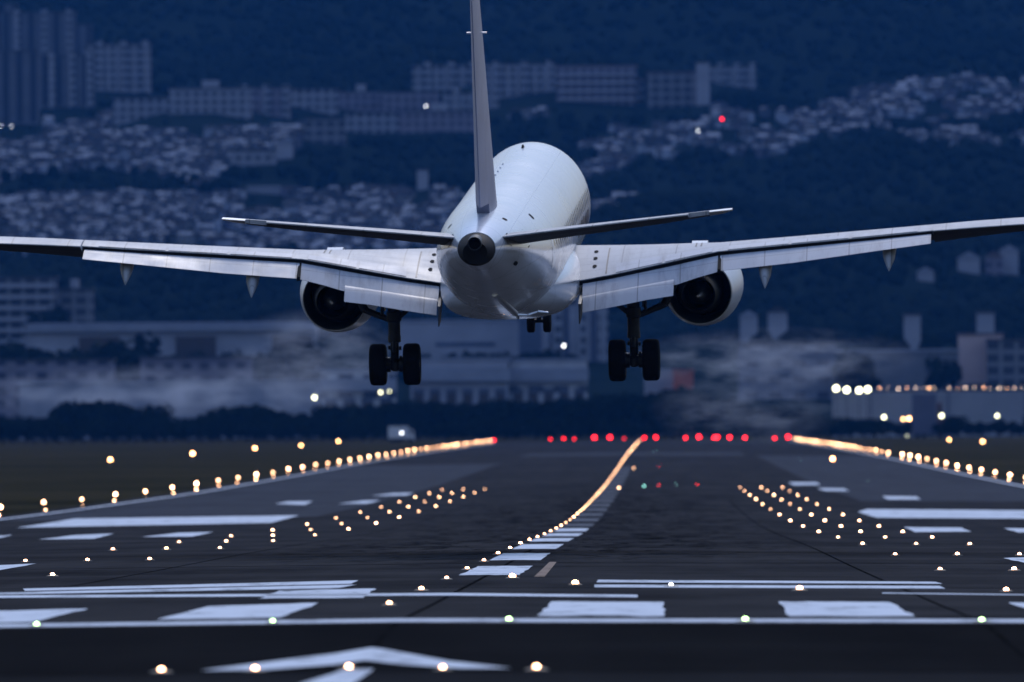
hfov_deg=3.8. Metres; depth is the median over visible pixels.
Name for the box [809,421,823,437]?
bush
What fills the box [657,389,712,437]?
broad tree
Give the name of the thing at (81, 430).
bush
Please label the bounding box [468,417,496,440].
bush
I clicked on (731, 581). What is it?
runway marking
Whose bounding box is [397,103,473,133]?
apartment block
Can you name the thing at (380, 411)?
broad tree
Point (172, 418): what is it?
bush
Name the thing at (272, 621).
threshold light
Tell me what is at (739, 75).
apartment block
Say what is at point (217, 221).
hillside house
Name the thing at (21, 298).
apartment block
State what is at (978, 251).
broad tree
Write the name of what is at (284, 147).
hillside building
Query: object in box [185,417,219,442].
bush
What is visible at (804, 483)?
runway marking
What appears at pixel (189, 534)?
runway marking
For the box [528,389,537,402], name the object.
window
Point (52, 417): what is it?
bush
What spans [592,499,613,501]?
centreline stripe
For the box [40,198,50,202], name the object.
hillside house
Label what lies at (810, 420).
bush
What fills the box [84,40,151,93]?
apartment block
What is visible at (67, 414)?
broad tree
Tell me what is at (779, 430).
bush
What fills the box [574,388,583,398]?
window
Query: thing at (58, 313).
broad tree
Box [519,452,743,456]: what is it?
pavement patch
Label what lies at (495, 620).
threshold line
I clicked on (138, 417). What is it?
broad tree
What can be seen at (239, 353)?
broad tree
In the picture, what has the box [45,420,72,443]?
bush
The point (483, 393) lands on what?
window
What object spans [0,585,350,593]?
runway marking
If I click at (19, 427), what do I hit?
bush
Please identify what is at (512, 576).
taxi guide light
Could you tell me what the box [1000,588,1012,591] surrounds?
touchdown light
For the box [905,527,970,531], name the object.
runway marking
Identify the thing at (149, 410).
bush
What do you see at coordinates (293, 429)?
bush
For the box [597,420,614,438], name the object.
bush
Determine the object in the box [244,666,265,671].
approach light
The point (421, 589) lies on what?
centreline light
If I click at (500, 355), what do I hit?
broad tree
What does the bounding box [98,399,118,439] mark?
broad tree
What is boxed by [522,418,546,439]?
bush
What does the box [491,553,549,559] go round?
centreline stripe
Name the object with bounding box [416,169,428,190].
hillside building
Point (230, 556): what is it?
pavement joint
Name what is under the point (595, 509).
centreline stripe
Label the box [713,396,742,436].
broad tree
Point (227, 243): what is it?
hillside house
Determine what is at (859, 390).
street lamp
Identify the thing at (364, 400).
window
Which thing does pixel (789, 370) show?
cargo building
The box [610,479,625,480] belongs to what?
centreline stripe
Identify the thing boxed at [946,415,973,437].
bush
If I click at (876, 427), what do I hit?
bush
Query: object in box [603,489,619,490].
centreline stripe
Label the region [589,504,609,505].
centreline stripe
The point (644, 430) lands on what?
bush
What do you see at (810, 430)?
bush
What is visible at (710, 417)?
broad tree
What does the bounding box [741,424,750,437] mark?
bush
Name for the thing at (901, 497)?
runway marking
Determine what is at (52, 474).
ground
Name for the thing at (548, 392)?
window
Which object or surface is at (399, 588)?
pavement joint
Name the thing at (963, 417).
bush
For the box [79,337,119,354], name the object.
window
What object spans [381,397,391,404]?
window
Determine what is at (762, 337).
broad tree
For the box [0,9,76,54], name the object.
apartment block
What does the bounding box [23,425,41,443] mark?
bush
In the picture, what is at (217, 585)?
runway marking
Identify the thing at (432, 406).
broad tree
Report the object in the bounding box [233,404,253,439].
broad tree
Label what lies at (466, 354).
broad tree
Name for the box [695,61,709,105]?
apartment block
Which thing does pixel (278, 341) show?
window
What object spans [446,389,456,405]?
window
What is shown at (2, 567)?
runway marking
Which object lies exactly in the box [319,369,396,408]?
cargo building
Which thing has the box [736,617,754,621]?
threshold light
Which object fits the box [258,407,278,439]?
broad tree
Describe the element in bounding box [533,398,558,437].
broad tree
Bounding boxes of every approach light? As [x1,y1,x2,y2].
[150,667,172,672]
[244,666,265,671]
[337,665,360,670]
[433,666,452,670]
[524,665,548,670]
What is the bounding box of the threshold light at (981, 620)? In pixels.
[973,618,989,622]
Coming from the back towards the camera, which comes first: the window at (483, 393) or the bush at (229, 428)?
the window at (483, 393)
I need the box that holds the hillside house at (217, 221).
[208,217,221,226]
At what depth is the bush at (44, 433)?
3393.51 m
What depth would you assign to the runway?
424.01 m
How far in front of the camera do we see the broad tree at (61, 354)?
3848.27 m
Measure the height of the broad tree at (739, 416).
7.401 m
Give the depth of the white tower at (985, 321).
4149.07 m
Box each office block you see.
[519,318,541,357]
[542,298,607,361]
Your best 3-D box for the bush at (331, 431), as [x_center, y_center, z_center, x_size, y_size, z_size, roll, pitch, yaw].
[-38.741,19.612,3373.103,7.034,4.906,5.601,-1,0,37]
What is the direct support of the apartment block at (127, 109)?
on the ground
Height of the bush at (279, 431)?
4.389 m
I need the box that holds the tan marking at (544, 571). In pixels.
[534,562,555,576]
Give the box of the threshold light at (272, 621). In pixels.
[265,619,280,623]
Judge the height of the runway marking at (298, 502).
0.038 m
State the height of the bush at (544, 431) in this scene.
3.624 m
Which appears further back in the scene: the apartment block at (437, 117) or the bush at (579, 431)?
the apartment block at (437, 117)
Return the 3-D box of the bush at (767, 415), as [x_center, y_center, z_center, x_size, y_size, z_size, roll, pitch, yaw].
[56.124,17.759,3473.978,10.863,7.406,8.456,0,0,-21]
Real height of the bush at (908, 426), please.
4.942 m
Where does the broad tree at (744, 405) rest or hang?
on the ground
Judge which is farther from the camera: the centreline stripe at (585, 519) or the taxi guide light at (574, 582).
the centreline stripe at (585, 519)
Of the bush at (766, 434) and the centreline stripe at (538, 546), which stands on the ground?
the bush at (766, 434)
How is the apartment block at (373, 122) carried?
on the ground
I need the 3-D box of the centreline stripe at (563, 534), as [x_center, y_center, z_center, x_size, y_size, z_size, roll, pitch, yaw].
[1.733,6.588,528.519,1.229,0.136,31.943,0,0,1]
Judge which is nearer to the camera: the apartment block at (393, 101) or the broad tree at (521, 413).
the broad tree at (521, 413)
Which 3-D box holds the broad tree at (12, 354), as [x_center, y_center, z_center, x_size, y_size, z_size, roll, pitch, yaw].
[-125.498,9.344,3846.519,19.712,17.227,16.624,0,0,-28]
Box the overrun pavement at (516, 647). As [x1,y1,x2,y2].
[0,623,1023,675]
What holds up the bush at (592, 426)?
on the ground
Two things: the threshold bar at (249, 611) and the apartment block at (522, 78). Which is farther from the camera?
the apartment block at (522, 78)
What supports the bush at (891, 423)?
on the ground
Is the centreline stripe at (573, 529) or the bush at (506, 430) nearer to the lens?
the centreline stripe at (573, 529)
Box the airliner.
[0,0,1023,385]
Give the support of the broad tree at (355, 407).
on the ground
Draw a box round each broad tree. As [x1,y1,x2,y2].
[0,339,56,358]
[0,349,36,358]
[24,303,71,325]
[36,346,81,358]
[48,400,90,440]
[57,401,83,440]
[63,352,87,358]
[80,400,102,440]
[81,341,103,357]
[83,400,103,440]
[92,401,136,441]
[93,331,163,369]
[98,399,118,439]
[98,401,136,440]
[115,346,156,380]
[126,407,145,440]
[171,350,207,355]
[221,348,254,361]
[229,403,264,424]
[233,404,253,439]
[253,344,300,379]
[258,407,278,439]
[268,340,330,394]
[347,403,362,438]
[360,403,390,425]
[385,400,405,412]
[391,399,432,424]
[396,353,431,383]
[417,400,437,438]
[432,402,468,438]
[441,352,460,357]
[461,350,489,357]
[484,397,513,437]
[490,350,518,366]
[497,399,539,426]
[514,348,549,358]
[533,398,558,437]
[545,350,588,367]
[550,395,595,438]
[574,400,607,437]
[598,390,629,436]
[645,389,685,437]
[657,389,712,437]
[658,385,694,436]
[692,389,719,427]
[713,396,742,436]
[723,401,749,436]
[726,404,762,436]
[748,329,775,342]
[775,331,801,342]
[830,349,881,391]
[873,329,910,348]
[916,335,943,348]
[923,355,962,390]
[952,332,970,348]
[974,247,980,254]
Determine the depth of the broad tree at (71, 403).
3466.43 m
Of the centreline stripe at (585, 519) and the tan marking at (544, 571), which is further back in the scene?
the centreline stripe at (585, 519)
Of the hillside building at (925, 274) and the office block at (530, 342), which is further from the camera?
the hillside building at (925, 274)
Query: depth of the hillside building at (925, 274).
4554.85 m
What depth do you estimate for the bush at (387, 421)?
3449.38 m
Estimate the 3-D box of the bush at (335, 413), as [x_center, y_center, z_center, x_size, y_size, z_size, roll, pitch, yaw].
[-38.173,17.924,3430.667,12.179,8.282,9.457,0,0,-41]
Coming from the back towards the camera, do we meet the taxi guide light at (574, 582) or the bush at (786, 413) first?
the bush at (786, 413)
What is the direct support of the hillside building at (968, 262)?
on the ground
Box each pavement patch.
[4,464,497,520]
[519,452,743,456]
[755,455,1023,500]
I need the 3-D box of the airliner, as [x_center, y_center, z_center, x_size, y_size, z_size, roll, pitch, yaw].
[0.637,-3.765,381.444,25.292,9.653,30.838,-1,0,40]
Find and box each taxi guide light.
[506,574,518,578]
[568,580,581,584]
[664,583,678,586]
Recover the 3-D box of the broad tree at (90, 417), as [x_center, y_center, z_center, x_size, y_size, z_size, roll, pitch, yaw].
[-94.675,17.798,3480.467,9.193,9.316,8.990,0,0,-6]
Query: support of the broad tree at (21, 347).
on the ground
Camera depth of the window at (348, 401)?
3700.67 m
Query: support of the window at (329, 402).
in the cargo building at (342, 388)
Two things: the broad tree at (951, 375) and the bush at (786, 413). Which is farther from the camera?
the broad tree at (951, 375)
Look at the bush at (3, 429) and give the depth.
3385.76 m
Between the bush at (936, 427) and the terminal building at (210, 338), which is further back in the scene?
the terminal building at (210, 338)
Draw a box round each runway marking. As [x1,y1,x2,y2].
[0,563,35,569]
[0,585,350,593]
[0,593,637,597]
[17,515,297,527]
[24,580,357,590]
[46,533,113,538]
[145,532,210,536]
[208,648,505,669]
[277,501,310,504]
[308,669,372,681]
[340,500,378,503]
[373,493,411,495]
[594,585,942,587]
[597,580,941,583]
[789,482,819,484]
[818,488,847,490]
[859,509,1023,518]
[882,592,1023,594]
[883,496,919,498]
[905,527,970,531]
[1005,528,1023,531]
[1005,557,1023,561]
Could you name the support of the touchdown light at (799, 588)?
on the runway
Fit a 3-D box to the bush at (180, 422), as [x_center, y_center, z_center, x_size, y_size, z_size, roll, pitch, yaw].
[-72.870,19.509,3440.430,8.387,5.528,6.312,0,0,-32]
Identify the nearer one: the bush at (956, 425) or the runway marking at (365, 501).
the runway marking at (365, 501)
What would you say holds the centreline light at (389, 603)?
on the runway
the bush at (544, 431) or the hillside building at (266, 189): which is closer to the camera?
the bush at (544, 431)
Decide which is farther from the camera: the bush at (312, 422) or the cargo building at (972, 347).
the cargo building at (972, 347)
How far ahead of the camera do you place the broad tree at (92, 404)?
3478.69 m
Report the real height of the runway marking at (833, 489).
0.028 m
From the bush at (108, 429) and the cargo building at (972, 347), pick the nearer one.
the bush at (108, 429)
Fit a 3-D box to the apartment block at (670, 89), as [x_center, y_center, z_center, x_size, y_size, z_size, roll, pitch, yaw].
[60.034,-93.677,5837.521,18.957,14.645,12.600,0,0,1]
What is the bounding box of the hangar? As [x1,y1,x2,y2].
[644,369,672,434]
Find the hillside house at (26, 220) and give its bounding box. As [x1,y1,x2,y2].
[14,219,28,223]
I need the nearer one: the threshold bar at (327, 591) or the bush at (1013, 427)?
the threshold bar at (327, 591)
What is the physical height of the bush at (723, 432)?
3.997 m
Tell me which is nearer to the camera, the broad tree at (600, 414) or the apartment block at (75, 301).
the broad tree at (600, 414)
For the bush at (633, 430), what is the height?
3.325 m
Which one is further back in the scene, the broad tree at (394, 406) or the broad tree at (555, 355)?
the broad tree at (555, 355)
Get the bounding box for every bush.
[0,417,20,443]
[0,418,7,437]
[2,420,18,443]
[8,420,40,443]
[10,415,31,440]
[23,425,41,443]
[27,416,64,442]
[36,416,60,441]
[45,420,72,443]
[71,421,94,443]
[88,418,106,442]
[98,420,128,442]
[126,423,138,442]
[134,403,174,440]
[137,417,173,442]
[158,411,179,439]
[169,417,197,440]
[169,424,183,441]
[179,424,191,441]
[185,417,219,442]
[197,404,242,439]
[204,421,232,441]
[218,418,248,441]
[245,422,260,441]
[249,421,280,441]
[274,424,287,441]
[275,410,293,439]
[279,418,312,441]
[288,412,310,439]
[296,418,322,441]
[310,404,365,439]
[316,420,345,441]
[336,423,354,441]
[359,422,383,441]
[378,413,396,439]
[380,425,387,440]
[383,421,403,440]
[400,424,419,440]
[401,418,434,440]
[422,422,441,440]
[429,421,462,440]
[448,424,467,440]
[464,423,484,440]
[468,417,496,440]
[486,422,501,440]
[488,421,519,440]
[510,427,521,440]
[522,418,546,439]
[534,424,555,439]
[540,416,573,439]
[556,419,583,438]
[574,425,587,439]
[580,417,610,439]
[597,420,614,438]
[609,419,627,438]
[620,426,629,438]
[628,425,641,438]
[638,425,655,438]
[648,421,669,438]
[660,416,689,438]
[672,420,698,438]
[698,423,720,438]
[709,421,727,438]
[727,426,741,438]
[740,404,788,427]
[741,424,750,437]
[744,418,766,438]
[760,427,770,437]
[768,406,795,435]
[769,423,786,438]
[770,414,794,436]
[782,416,808,438]
[788,415,818,436]
[801,424,817,438]
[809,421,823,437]
[817,417,829,435]
[819,420,841,438]
[826,416,857,438]
[840,419,861,438]
[854,418,872,437]
[861,417,890,438]
[881,418,896,437]
[892,422,906,437]
[902,418,911,434]
[932,420,950,437]
[944,415,968,437]
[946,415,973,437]
[971,421,989,437]
[986,418,1006,437]
[1004,421,1020,437]
[1018,423,1023,437]
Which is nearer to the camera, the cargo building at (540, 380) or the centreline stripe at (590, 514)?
the centreline stripe at (590, 514)
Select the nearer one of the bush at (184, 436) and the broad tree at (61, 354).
the bush at (184, 436)
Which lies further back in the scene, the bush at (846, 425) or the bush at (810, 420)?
the bush at (810, 420)
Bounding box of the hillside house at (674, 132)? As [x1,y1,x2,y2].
[670,131,679,134]
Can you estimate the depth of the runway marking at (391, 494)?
1033.04 m
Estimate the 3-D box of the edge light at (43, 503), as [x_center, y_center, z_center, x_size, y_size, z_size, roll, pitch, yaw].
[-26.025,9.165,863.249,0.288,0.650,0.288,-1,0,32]
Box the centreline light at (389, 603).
[382,601,396,605]
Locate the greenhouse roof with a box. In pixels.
[18,380,319,439]
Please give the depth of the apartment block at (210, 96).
5751.21 m
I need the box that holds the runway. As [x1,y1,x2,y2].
[0,440,1023,628]
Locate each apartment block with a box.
[0,3,17,11]
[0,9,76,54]
[0,50,39,124]
[0,276,58,345]
[40,52,94,108]
[57,279,94,322]
[76,24,92,54]
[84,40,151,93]
[112,97,168,126]
[168,80,252,119]
[241,84,290,119]
[290,88,338,115]
[304,118,346,145]
[338,84,381,111]
[344,112,397,133]
[381,91,439,111]
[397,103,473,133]
[411,61,471,90]
[442,88,499,109]
[485,60,555,98]
[555,65,636,104]
[637,78,644,102]
[646,72,695,107]
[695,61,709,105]
[710,63,755,89]
[986,339,1023,384]
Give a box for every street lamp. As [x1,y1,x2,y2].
[834,386,838,437]
[844,387,848,416]
[857,388,861,437]
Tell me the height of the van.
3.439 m
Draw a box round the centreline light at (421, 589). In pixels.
[414,587,428,590]
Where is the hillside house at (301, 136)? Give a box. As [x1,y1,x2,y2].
[295,131,303,139]
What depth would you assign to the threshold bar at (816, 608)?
216.98 m
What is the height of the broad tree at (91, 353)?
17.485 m
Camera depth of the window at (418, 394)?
3720.60 m
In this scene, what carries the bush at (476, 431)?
on the ground
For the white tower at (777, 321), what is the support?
on the ground
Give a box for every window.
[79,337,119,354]
[176,336,215,355]
[272,335,312,363]
[324,398,336,407]
[343,397,354,408]
[361,397,373,407]
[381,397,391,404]
[413,389,423,402]
[430,389,439,401]
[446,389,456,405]
[462,389,472,404]
[479,389,488,403]
[495,388,505,401]
[513,389,522,402]
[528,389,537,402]
[544,388,553,401]
[559,388,568,399]
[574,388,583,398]
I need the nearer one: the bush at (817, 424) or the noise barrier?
the bush at (817, 424)
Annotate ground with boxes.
[0,0,1023,515]
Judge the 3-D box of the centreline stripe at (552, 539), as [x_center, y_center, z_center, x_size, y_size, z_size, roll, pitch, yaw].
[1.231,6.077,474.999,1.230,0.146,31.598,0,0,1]
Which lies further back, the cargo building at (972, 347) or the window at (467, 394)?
the cargo building at (972, 347)
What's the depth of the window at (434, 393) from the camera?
3719.69 m
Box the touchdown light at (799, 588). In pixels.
[792,586,807,590]
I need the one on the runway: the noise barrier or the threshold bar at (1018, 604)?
the threshold bar at (1018, 604)
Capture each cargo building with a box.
[0,358,115,419]
[139,355,253,380]
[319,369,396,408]
[411,357,509,405]
[509,358,588,402]
[737,342,836,398]
[836,349,959,390]
[957,333,1003,383]
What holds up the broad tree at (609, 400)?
on the ground
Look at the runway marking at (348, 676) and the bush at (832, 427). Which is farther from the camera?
the bush at (832, 427)
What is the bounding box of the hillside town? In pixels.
[0,73,1023,255]
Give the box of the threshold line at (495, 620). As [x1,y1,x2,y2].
[0,619,1023,626]
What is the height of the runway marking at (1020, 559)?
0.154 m
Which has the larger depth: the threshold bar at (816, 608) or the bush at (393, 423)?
the bush at (393, 423)
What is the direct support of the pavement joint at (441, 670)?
on the overrun pavement at (516, 647)
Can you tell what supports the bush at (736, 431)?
on the ground
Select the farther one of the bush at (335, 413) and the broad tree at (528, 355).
the broad tree at (528, 355)
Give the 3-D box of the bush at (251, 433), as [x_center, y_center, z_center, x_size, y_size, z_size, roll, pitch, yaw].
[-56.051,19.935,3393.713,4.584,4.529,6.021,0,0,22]
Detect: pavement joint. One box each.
[0,503,472,598]
[0,670,1023,675]
[9,563,454,569]
[105,587,570,592]
[351,502,601,667]
[730,501,1023,656]
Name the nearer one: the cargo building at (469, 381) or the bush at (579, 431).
the bush at (579, 431)
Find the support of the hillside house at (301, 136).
on the ground
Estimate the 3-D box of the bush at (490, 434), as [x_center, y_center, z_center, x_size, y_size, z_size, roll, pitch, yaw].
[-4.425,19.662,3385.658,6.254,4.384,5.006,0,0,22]
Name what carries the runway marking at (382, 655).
on the overrun pavement at (516, 647)
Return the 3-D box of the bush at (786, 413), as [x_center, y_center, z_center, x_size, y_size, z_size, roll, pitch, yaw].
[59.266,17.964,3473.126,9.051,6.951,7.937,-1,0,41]
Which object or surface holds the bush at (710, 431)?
on the ground
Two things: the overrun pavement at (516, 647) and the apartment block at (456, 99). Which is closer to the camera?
the overrun pavement at (516, 647)
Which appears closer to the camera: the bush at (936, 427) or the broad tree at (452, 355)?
the bush at (936, 427)
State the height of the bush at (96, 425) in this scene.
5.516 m
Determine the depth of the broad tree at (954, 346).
4097.14 m
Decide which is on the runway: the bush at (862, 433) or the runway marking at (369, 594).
the runway marking at (369, 594)
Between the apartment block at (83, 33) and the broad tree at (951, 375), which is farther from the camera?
the apartment block at (83, 33)
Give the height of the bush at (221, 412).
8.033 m
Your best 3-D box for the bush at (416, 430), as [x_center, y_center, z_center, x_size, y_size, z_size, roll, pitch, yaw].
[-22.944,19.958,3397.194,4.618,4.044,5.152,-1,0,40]
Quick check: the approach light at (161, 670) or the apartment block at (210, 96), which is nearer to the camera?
the approach light at (161, 670)
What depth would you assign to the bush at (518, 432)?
3387.78 m
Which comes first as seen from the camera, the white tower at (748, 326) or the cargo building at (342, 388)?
the cargo building at (342, 388)
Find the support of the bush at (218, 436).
on the ground
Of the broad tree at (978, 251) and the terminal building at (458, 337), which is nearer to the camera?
the terminal building at (458, 337)
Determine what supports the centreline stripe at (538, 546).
on the runway
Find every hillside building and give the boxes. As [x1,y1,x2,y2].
[229,149,277,166]
[246,186,280,194]
[274,138,293,159]
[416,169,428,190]
[917,267,934,281]
[957,252,980,274]
[985,251,1003,275]
[999,245,1018,275]
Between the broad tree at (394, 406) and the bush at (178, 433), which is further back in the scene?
the broad tree at (394, 406)
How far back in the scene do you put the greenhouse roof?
3560.84 m
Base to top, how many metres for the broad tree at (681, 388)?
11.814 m
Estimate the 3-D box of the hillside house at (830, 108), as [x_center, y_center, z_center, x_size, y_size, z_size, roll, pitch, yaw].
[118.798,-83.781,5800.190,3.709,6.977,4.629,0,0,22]
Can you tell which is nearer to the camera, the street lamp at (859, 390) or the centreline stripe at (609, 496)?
the centreline stripe at (609, 496)
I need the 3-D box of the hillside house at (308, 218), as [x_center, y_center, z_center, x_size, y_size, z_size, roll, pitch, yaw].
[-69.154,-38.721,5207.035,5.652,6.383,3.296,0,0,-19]
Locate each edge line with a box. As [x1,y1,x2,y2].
[0,443,490,519]
[793,441,1023,486]
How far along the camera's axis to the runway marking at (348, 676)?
161.45 m
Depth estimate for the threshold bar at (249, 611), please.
216.60 m
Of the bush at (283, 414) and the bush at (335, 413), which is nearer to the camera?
the bush at (335, 413)
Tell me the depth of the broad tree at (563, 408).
3435.80 m
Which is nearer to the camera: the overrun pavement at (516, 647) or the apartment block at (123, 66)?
the overrun pavement at (516, 647)
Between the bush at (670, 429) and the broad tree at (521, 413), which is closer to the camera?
the bush at (670, 429)
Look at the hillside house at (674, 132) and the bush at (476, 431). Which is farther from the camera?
the hillside house at (674, 132)
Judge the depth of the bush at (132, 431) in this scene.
3395.00 m
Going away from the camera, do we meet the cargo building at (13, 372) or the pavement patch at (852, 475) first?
the pavement patch at (852, 475)
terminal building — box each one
[26,321,317,369]
[399,319,518,357]
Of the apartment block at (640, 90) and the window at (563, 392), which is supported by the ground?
the apartment block at (640, 90)
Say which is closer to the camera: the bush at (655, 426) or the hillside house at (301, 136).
the bush at (655, 426)
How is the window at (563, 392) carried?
in the cargo building at (540, 380)
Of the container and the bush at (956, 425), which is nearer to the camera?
the bush at (956, 425)
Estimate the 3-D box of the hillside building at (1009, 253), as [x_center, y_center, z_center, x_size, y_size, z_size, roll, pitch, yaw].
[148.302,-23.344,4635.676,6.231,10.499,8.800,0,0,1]
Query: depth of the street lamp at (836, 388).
3404.14 m
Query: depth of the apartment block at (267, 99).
5797.81 m
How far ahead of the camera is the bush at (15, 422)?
3397.96 m
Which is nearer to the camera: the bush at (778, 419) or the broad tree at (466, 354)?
the bush at (778, 419)
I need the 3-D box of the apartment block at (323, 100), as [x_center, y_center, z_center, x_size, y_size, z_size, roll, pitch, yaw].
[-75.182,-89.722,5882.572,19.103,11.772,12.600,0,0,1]
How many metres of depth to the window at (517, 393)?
3729.69 m
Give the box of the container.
[672,369,694,434]
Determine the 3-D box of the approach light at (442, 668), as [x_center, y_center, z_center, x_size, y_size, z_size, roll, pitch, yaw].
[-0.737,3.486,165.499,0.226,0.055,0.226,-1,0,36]
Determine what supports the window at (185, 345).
in the terminal building at (210, 338)
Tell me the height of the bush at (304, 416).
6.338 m
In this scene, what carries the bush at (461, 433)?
on the ground
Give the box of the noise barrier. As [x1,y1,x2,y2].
[832,390,1023,437]
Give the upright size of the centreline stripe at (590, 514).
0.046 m
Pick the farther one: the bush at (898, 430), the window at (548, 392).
the window at (548, 392)
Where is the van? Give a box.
[388,426,413,441]
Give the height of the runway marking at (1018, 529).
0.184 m
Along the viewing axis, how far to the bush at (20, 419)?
3494.11 m
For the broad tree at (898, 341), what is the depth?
4097.07 m
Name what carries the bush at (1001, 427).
on the ground
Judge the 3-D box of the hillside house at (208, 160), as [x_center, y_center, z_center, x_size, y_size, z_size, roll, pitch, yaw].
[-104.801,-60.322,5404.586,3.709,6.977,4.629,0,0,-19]
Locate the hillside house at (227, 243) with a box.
[216,241,234,246]
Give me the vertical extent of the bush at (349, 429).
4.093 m
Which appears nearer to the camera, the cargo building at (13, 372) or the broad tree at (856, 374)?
the cargo building at (13, 372)
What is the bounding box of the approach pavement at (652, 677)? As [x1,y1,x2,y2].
[0,672,1023,681]
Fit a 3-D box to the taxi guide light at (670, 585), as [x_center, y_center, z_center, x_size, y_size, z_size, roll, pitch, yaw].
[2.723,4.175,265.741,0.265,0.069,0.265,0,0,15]
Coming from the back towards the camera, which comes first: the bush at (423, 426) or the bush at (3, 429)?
the bush at (423, 426)
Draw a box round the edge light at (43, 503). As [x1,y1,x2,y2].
[41,500,46,511]
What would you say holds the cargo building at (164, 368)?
on the ground
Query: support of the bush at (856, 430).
on the ground
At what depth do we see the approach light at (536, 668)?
165.41 m
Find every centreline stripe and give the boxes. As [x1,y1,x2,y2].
[460,566,530,574]
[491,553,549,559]
[514,544,562,548]
[529,538,573,541]
[544,533,582,535]
[556,528,588,530]
[564,523,594,525]
[572,518,599,520]
[577,513,603,515]
[583,508,606,510]
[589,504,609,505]
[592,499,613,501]
[596,495,615,497]
[599,492,618,493]
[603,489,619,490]
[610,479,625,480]
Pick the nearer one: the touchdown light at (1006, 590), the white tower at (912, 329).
the touchdown light at (1006, 590)
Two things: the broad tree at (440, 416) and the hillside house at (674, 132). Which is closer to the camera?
the broad tree at (440, 416)
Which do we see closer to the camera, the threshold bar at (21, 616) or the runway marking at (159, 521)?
the threshold bar at (21, 616)
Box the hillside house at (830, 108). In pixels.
[825,107,836,109]
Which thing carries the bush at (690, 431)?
on the ground
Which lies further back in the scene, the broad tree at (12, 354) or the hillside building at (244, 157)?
the hillside building at (244, 157)
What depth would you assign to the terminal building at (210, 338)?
4050.88 m
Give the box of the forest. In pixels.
[0,0,1023,344]
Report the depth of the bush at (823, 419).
3466.36 m
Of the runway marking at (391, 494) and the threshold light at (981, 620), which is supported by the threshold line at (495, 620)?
the threshold light at (981, 620)
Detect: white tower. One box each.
[740,311,757,342]
[768,306,786,341]
[903,313,921,348]
[975,311,994,332]
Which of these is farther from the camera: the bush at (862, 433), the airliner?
the bush at (862, 433)
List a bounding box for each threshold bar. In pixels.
[0,609,85,622]
[160,603,316,618]
[263,589,374,597]
[537,601,665,616]
[779,601,913,615]
[1009,602,1023,607]
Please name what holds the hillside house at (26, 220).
on the ground
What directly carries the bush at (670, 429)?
on the ground
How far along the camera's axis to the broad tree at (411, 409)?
3450.09 m
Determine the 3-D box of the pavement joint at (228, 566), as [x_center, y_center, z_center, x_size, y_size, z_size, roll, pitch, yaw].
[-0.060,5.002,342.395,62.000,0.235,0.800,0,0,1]
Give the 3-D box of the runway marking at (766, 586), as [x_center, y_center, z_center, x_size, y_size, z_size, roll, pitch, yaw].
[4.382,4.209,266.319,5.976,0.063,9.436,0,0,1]
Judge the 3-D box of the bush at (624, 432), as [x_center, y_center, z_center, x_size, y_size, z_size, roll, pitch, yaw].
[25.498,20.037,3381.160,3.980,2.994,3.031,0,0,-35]
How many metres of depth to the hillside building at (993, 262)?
4621.50 m
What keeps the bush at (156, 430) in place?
on the ground
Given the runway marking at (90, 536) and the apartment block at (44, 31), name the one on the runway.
the runway marking at (90, 536)
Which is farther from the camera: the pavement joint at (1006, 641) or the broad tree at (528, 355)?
the broad tree at (528, 355)
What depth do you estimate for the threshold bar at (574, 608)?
216.53 m
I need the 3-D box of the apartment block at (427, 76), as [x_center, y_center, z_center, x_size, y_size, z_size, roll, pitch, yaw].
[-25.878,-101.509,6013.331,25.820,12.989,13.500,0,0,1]
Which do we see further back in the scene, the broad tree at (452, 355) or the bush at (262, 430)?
the broad tree at (452, 355)
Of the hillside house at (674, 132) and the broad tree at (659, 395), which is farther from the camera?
the hillside house at (674, 132)
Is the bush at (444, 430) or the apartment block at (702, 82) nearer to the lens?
the bush at (444, 430)
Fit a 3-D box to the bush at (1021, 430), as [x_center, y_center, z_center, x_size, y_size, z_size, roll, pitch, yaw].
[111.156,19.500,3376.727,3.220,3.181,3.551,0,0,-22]
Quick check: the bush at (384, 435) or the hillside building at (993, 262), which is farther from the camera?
the hillside building at (993, 262)
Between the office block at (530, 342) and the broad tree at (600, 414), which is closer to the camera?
the broad tree at (600, 414)
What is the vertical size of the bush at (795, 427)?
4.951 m
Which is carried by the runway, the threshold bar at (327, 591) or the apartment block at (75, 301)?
the threshold bar at (327, 591)
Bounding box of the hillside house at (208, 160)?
[204,158,214,162]
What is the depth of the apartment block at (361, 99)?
5911.21 m
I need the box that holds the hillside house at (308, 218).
[297,216,313,220]
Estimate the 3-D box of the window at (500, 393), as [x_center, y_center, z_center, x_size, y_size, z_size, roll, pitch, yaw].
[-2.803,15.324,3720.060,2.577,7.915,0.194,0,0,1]
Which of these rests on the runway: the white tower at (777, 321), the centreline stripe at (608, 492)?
the centreline stripe at (608, 492)
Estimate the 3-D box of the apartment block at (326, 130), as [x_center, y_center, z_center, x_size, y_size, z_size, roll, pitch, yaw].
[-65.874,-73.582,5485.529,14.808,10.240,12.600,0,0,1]
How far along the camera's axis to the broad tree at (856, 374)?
3896.52 m
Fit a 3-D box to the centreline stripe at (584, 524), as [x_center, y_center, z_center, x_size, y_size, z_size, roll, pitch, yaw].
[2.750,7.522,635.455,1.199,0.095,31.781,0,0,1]

